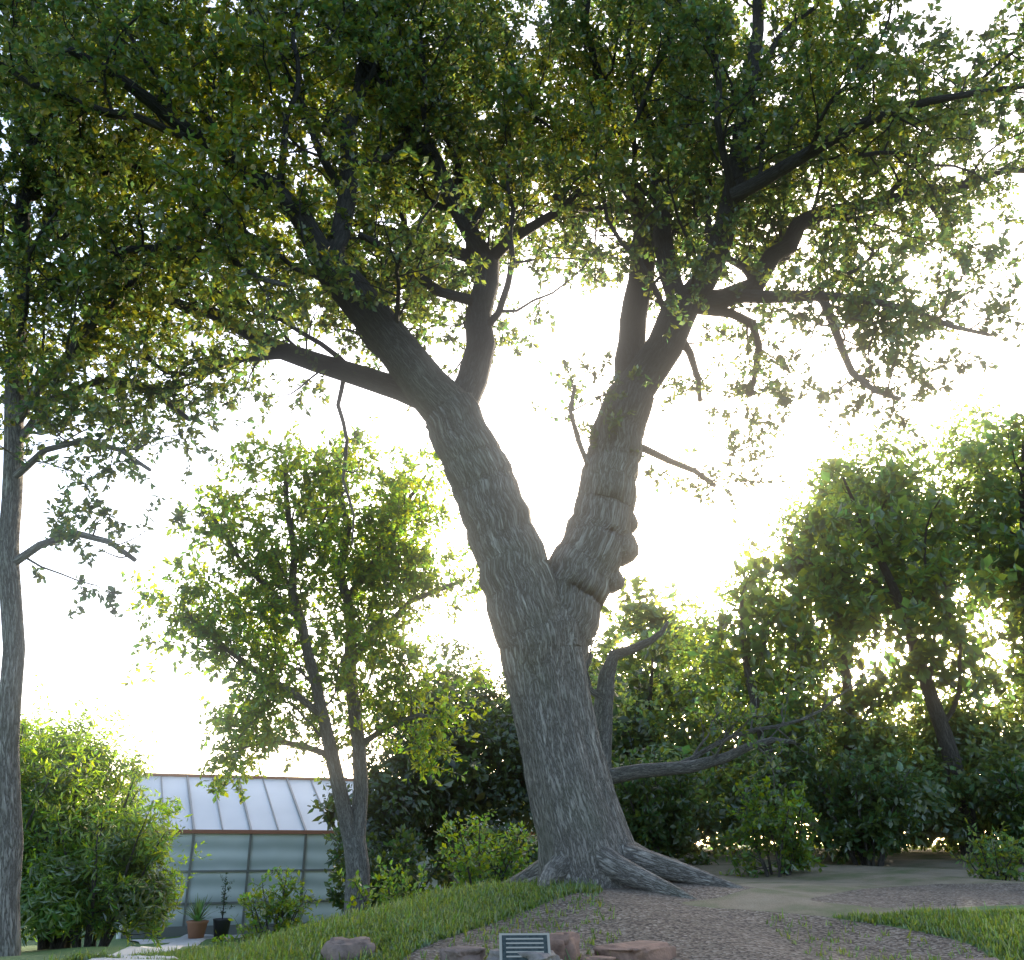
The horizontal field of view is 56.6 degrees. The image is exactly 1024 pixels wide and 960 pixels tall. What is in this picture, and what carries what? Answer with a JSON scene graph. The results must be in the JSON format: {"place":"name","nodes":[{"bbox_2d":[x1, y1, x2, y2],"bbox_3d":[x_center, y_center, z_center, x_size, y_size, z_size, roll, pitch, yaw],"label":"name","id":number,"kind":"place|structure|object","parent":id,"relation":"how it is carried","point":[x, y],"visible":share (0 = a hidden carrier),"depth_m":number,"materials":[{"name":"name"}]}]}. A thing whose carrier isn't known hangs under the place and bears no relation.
{"place":"outdoors","nodes":[
{"label":"outdoors","id":0,"kind":"place"},
{"bbox_2d":[90,934,244,959],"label":"path","id":1,"kind":"structure","parent":0,"point":[180,942],"depth_m":22.76,"materials":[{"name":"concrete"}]},
{"bbox_2d":[23,794,181,947],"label":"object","id":2,"kind":"object","parent":1,"relation":"on","point":[100,923],"depth_m":17.02,"materials":[{"name":"green plant"}]},
{"bbox_2d":[20,674,213,946],"bbox_3d":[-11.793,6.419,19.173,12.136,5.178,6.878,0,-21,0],"label":"bush","id":3,"kind":"object","parent":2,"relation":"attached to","point":[37,892],"visible":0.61,"depth_m":17.68,"materials":[{"name":"green plant"}]},
{"bbox_2d":[186,920,208,938],"bbox_3d":[-9.517,13.578,28.681,0.660,0.500,0.644,0,-21,0],"label":"terracotta planter","id":4,"kind":"object","parent":1,"relation":"on","point":[196,929],"visible":0.91,"depth_m":28.48,"materials":[{"name":"brown ceramic"}]},
{"bbox_2d":[181,894,214,920],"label":"yucca plant","id":5,"kind":"object","parent":4,"relation":"on","point":[198,912],"visible":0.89,"depth_m":28.78,"materials":[{"name":"green plant"}]},
{"bbox_2d":[213,918,230,938],"bbox_3d":[-8.913,13.752,29.137,0.580,0.550,0.565,0,-21,0],"label":"dark planter","id":6,"kind":"object","parent":1,"relation":"on","point":[221,926],"visible":0.72,"depth_m":28.97,"materials":[{"name":"grey plastic"}]},
{"bbox_2d":[216,872,234,918],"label":"potted plant","id":7,"kind":"object","parent":6,"relation":"on","point":[221,912],"depth_m":29.44,"materials":[{"name":"green plant"}]},
{"bbox_2d":[0,845,1023,959],"bbox_3d":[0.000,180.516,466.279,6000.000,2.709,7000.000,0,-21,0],"label":"ground","id":8,"kind":"structure","parent":0,"point":[718,923],"depth_m":9.89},
{"bbox_2d":[19,718,114,939],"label":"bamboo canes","id":9,"kind":"object","parent":8,"relation":"on","point":[46,767],"depth_m":17.93,"materials":[{"name":"green plant"}]},
{"bbox_2d":[22,738,151,949],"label":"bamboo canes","id":10,"kind":"object","parent":8,"relation":"on","point":[90,764],"depth_m":18.26,"materials":[{"name":"green plant"}]},
{"bbox_2d":[0,0,336,956],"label":"tree","id":11,"kind":"object","parent":8,"relation":"on","point":[121,308],"depth_m":12.70,"materials":[{"name":"green plant"}]},
{"bbox_2d":[209,866,321,945],"bbox_3d":[-4.313,7.669,16.783,1.842,1.609,1.599,0,-21,0],"label":"shrub","id":12,"kind":"object","parent":8,"relation":"on","point":[273,904],"depth_m":16.88,"materials":[{"name":"green plant"}]},
{"bbox_2d":[119,414,493,914],"bbox_3d":[-3.186,2.891,17.190,5.959,9.678,6.105,-5,-22,13],"label":"tree","id":13,"kind":"object","parent":8,"relation":"on","point":[337,626],"depth_m":16.48,"materials":[{"name":"green plant"}]},
{"bbox_2d":[115,773,537,938],"bbox_3d":[-6.570,14.150,36.361,15.718,5.240,8.256,9,-23,-22],"label":"greenhouse","id":14,"kind":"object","parent":8,"relation":"on","point":[262,829],"visible":0.2,"depth_m":31.89,"materials":[{"name":"grey"}]},
{"bbox_2d":[321,936,375,959],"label":"rock","id":15,"kind":"object","parent":8,"relation":"on","point":[333,947],"visible":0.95,"depth_m":8.03,"materials":[{"name":"grey stone"}]},
{"bbox_2d":[331,855,429,912],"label":"shrub","id":16,"kind":"object","parent":8,"relation":"on","point":[384,896],"depth_m":14.63,"materials":[{"name":"green plant"}]},
{"bbox_2d":[323,822,454,911],"bbox_3d":[-2.726,8.969,20.839,3.012,2.840,2.954,0,-21,0],"label":"shrub","id":17,"kind":"object","parent":8,"relation":"on","point":[419,852],"depth_m":20.54,"materials":[{"name":"green plant"}]},
{"bbox_2d":[307,659,488,886],"bbox_3d":[-2.965,8.539,25.367,4.741,7.405,4.255,0,-21,0],"label":"tree","id":18,"kind":"object","parent":8,"relation":"on","point":[445,780],"depth_m":24.64,"materials":[{"name":"green plant"}]},
{"bbox_2d":[390,682,525,887],"bbox_3d":[-1.645,8.916,25.934,4.711,7.340,3.221,18,-27,-38],"label":"bush","id":19,"kind":"object","parent":8,"relation":"on","point":[471,793],"depth_m":25.71,"materials":[{"name":"green plant"}]},
{"bbox_2d":[440,945,485,959],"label":"rock","id":20,"kind":"object","parent":8,"relation":"on","point":[468,952],"visible":1,"depth_m":7.53,"materials":[{"name":"grey stone"}]},
{"bbox_2d":[307,627,630,879],"bbox_3d":[-1.057,8.050,29.402,12.963,8.661,8.724,15,-25,-34],"label":"tree","id":21,"kind":"object","parent":8,"relation":"on","point":[413,821],"visible":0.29,"depth_m":25.59,"materials":[{"name":"green plant"}]},
{"bbox_2d":[431,808,537,889],"bbox_3d":[-0.364,6.176,15.054,1.856,1.843,1.807,0,-21,0],"label":"shrub","id":22,"kind":"object","parent":8,"relation":"on","point":[483,856],"depth_m":15.06,"materials":[{"name":"green plant"}]},
{"bbox_2d":[456,822,537,883],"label":"shrub","id":23,"kind":"object","parent":8,"relation":"on","point":[534,857],"depth_m":21.54,"materials":[{"name":"green plant"}]},
{"bbox_2d":[0,0,1023,899],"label":"oak tree","id":24,"kind":"object","parent":8,"relation":"on","point":[406,94],"depth_m":14.20,"materials":[{"name":"plant"}]},
{"bbox_2d":[486,933,562,959],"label":"plaque","id":25,"kind":"object","parent":8,"relation":"on","point":[511,945],"depth_m":7.08,"materials":[{"name":"grey metal"}]},
{"bbox_2d":[27,876,1023,959],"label":"grass","id":26,"kind":"structure","parent":8,"relation":"on","point":[415,922],"depth_m":9.28,"materials":[{"name":"green plant"}]},
{"bbox_2d":[549,931,579,959],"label":"rock","id":27,"kind":"object","parent":8,"relation":"on","point":[569,941],"visible":0.66,"depth_m":7.71,"materials":[{"name":"stone"}]},
{"bbox_2d":[581,955,615,959],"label":"rock","id":28,"kind":"object","parent":8,"relation":"on","point":[595,957],"visible":0.97,"depth_m":7.52,"materials":[{"name":"grey stone"}]},
{"bbox_2d":[593,940,675,959],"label":"rock","id":29,"kind":"object","parent":8,"relation":"on","point":[645,950],"visible":0.98,"depth_m":7.80,"materials":[{"name":"stone"}]},
{"bbox_2d":[612,626,698,800],"bbox_3d":[3.898,7.537,26.234,3.289,7.317,2.782,-16,-26,36],"label":"tree","id":30,"kind":"object","parent":8,"relation":"on","point":[647,653],"depth_m":26.53,"materials":[{"name":"green plant"}]},
{"bbox_2d":[612,745,724,864],"bbox_3d":[2.942,7.149,20.412,2.811,2.718,2.430,0,-21,0],"label":"shrub","id":31,"kind":"object","parent":8,"relation":"on","point":[665,821],"depth_m":19.86,"materials":[{"name":"green plant"}]},
{"bbox_2d":[586,590,902,829],"bbox_3d":[3.809,4.325,16.456,6.282,5.680,3.419,0,-21,0],"label":"pale tree","id":32,"kind":"object","parent":8,"relation":"on","point":[603,693],"depth_m":16.66,"materials":[{"name":"green plant"}]},
{"bbox_2d":[471,651,1023,864],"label":"hedge","id":33,"kind":"object","parent":8,"relation":"on","point":[979,738],"visible":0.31,"depth_m":23.15,"materials":[{"name":"green plant"}]},
{"bbox_2d":[612,386,1023,798],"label":"tree","id":34,"kind":"object","parent":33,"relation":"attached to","point":[963,486],"visible":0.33,"depth_m":27.40,"materials":[{"name":"green plant"}]},
{"bbox_2d":[677,549,842,855],"bbox_3d":[6.022,5.337,23.295,3.884,7.710,3.627,0,-21,0],"label":"tree","id":35,"kind":"object","parent":8,"relation":"on","point":[754,642],"depth_m":23.18,"materials":[{"name":"green plant"}]},
{"bbox_2d":[709,769,827,877],"bbox_3d":[4.826,6.538,17.764,2.178,2.203,1.929,0,-21,0],"label":"shrub","id":36,"kind":"object","parent":8,"relation":"on","point":[805,846],"depth_m":17.69,"materials":[{"name":"green plant"}]},
{"bbox_2d":[793,736,931,865],"bbox_3d":[7.471,6.864,20.366,2.854,2.765,3.091,0,-21,0],"label":"shrub","id":37,"kind":"object","parent":8,"relation":"on","point":[850,816],"depth_m":19.87,"materials":[{"name":"green plant"}]},
{"bbox_2d":[768,500,957,854],"bbox_3d":[9.263,4.864,24.705,4.743,9.403,3.556,0,-21,0],"label":"tree","id":38,"kind":"object","parent":8,"relation":"on","point":[800,592],"depth_m":24.60,"materials":[{"name":"green plant"}]},
{"bbox_2d":[767,455,1022,854],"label":"tree","id":39,"kind":"object","parent":8,"relation":"on","point":[948,558],"depth_m":23.00,"materials":[{"name":"green plant"}]},
{"bbox_2d":[957,957,998,959],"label":"rock","id":40,"kind":"object","parent":8,"relation":"on","point":[990,958],"visible":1,"depth_m":7.85,"materials":[{"name":"grey stone"}]},
{"bbox_2d":[950,818,1023,881],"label":"shrub","id":41,"kind":"object","parent":8,"relation":"on","point":[976,849],"depth_m":15.79,"materials":[{"name":"green plant"}]},
{"bbox_2d":[979,754,1023,851],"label":"shrub","id":42,"kind":"object","parent":8,"relation":"on","point":[1017,819],"depth_m":19.70,"materials":[{"name":"green plant"}]},
{"bbox_2d":[0,0,1023,844],"label":"sky","id":43,"kind":"structure","parent":0,"point":[680,540],"materials":[{"name":"white"}]},
{"bbox_2d":[487,572,752,767],"bbox_3d":[3.933,8.808,38.581,13.558,10.276,7.563,-9,-23,23],"label":"tree","id":44,"kind":"object","parent":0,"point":[644,618],"visible":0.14,"depth_m":39.08,"materials":[{"name":"green plant"}]},
{"bbox_2d":[955,411,1023,703],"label":"tree","id":45,"kind":"object","parent":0,"point":[1013,621],"depth_m":26.09,"materials":[{"name":"green plant"}]},
{"bbox_2d":[968,512,1023,566],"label":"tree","id":46,"kind":"object","parent":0,"point":[1016,516],"depth_m":26.16,"materials":[{"name":"green plant"}]}
]}

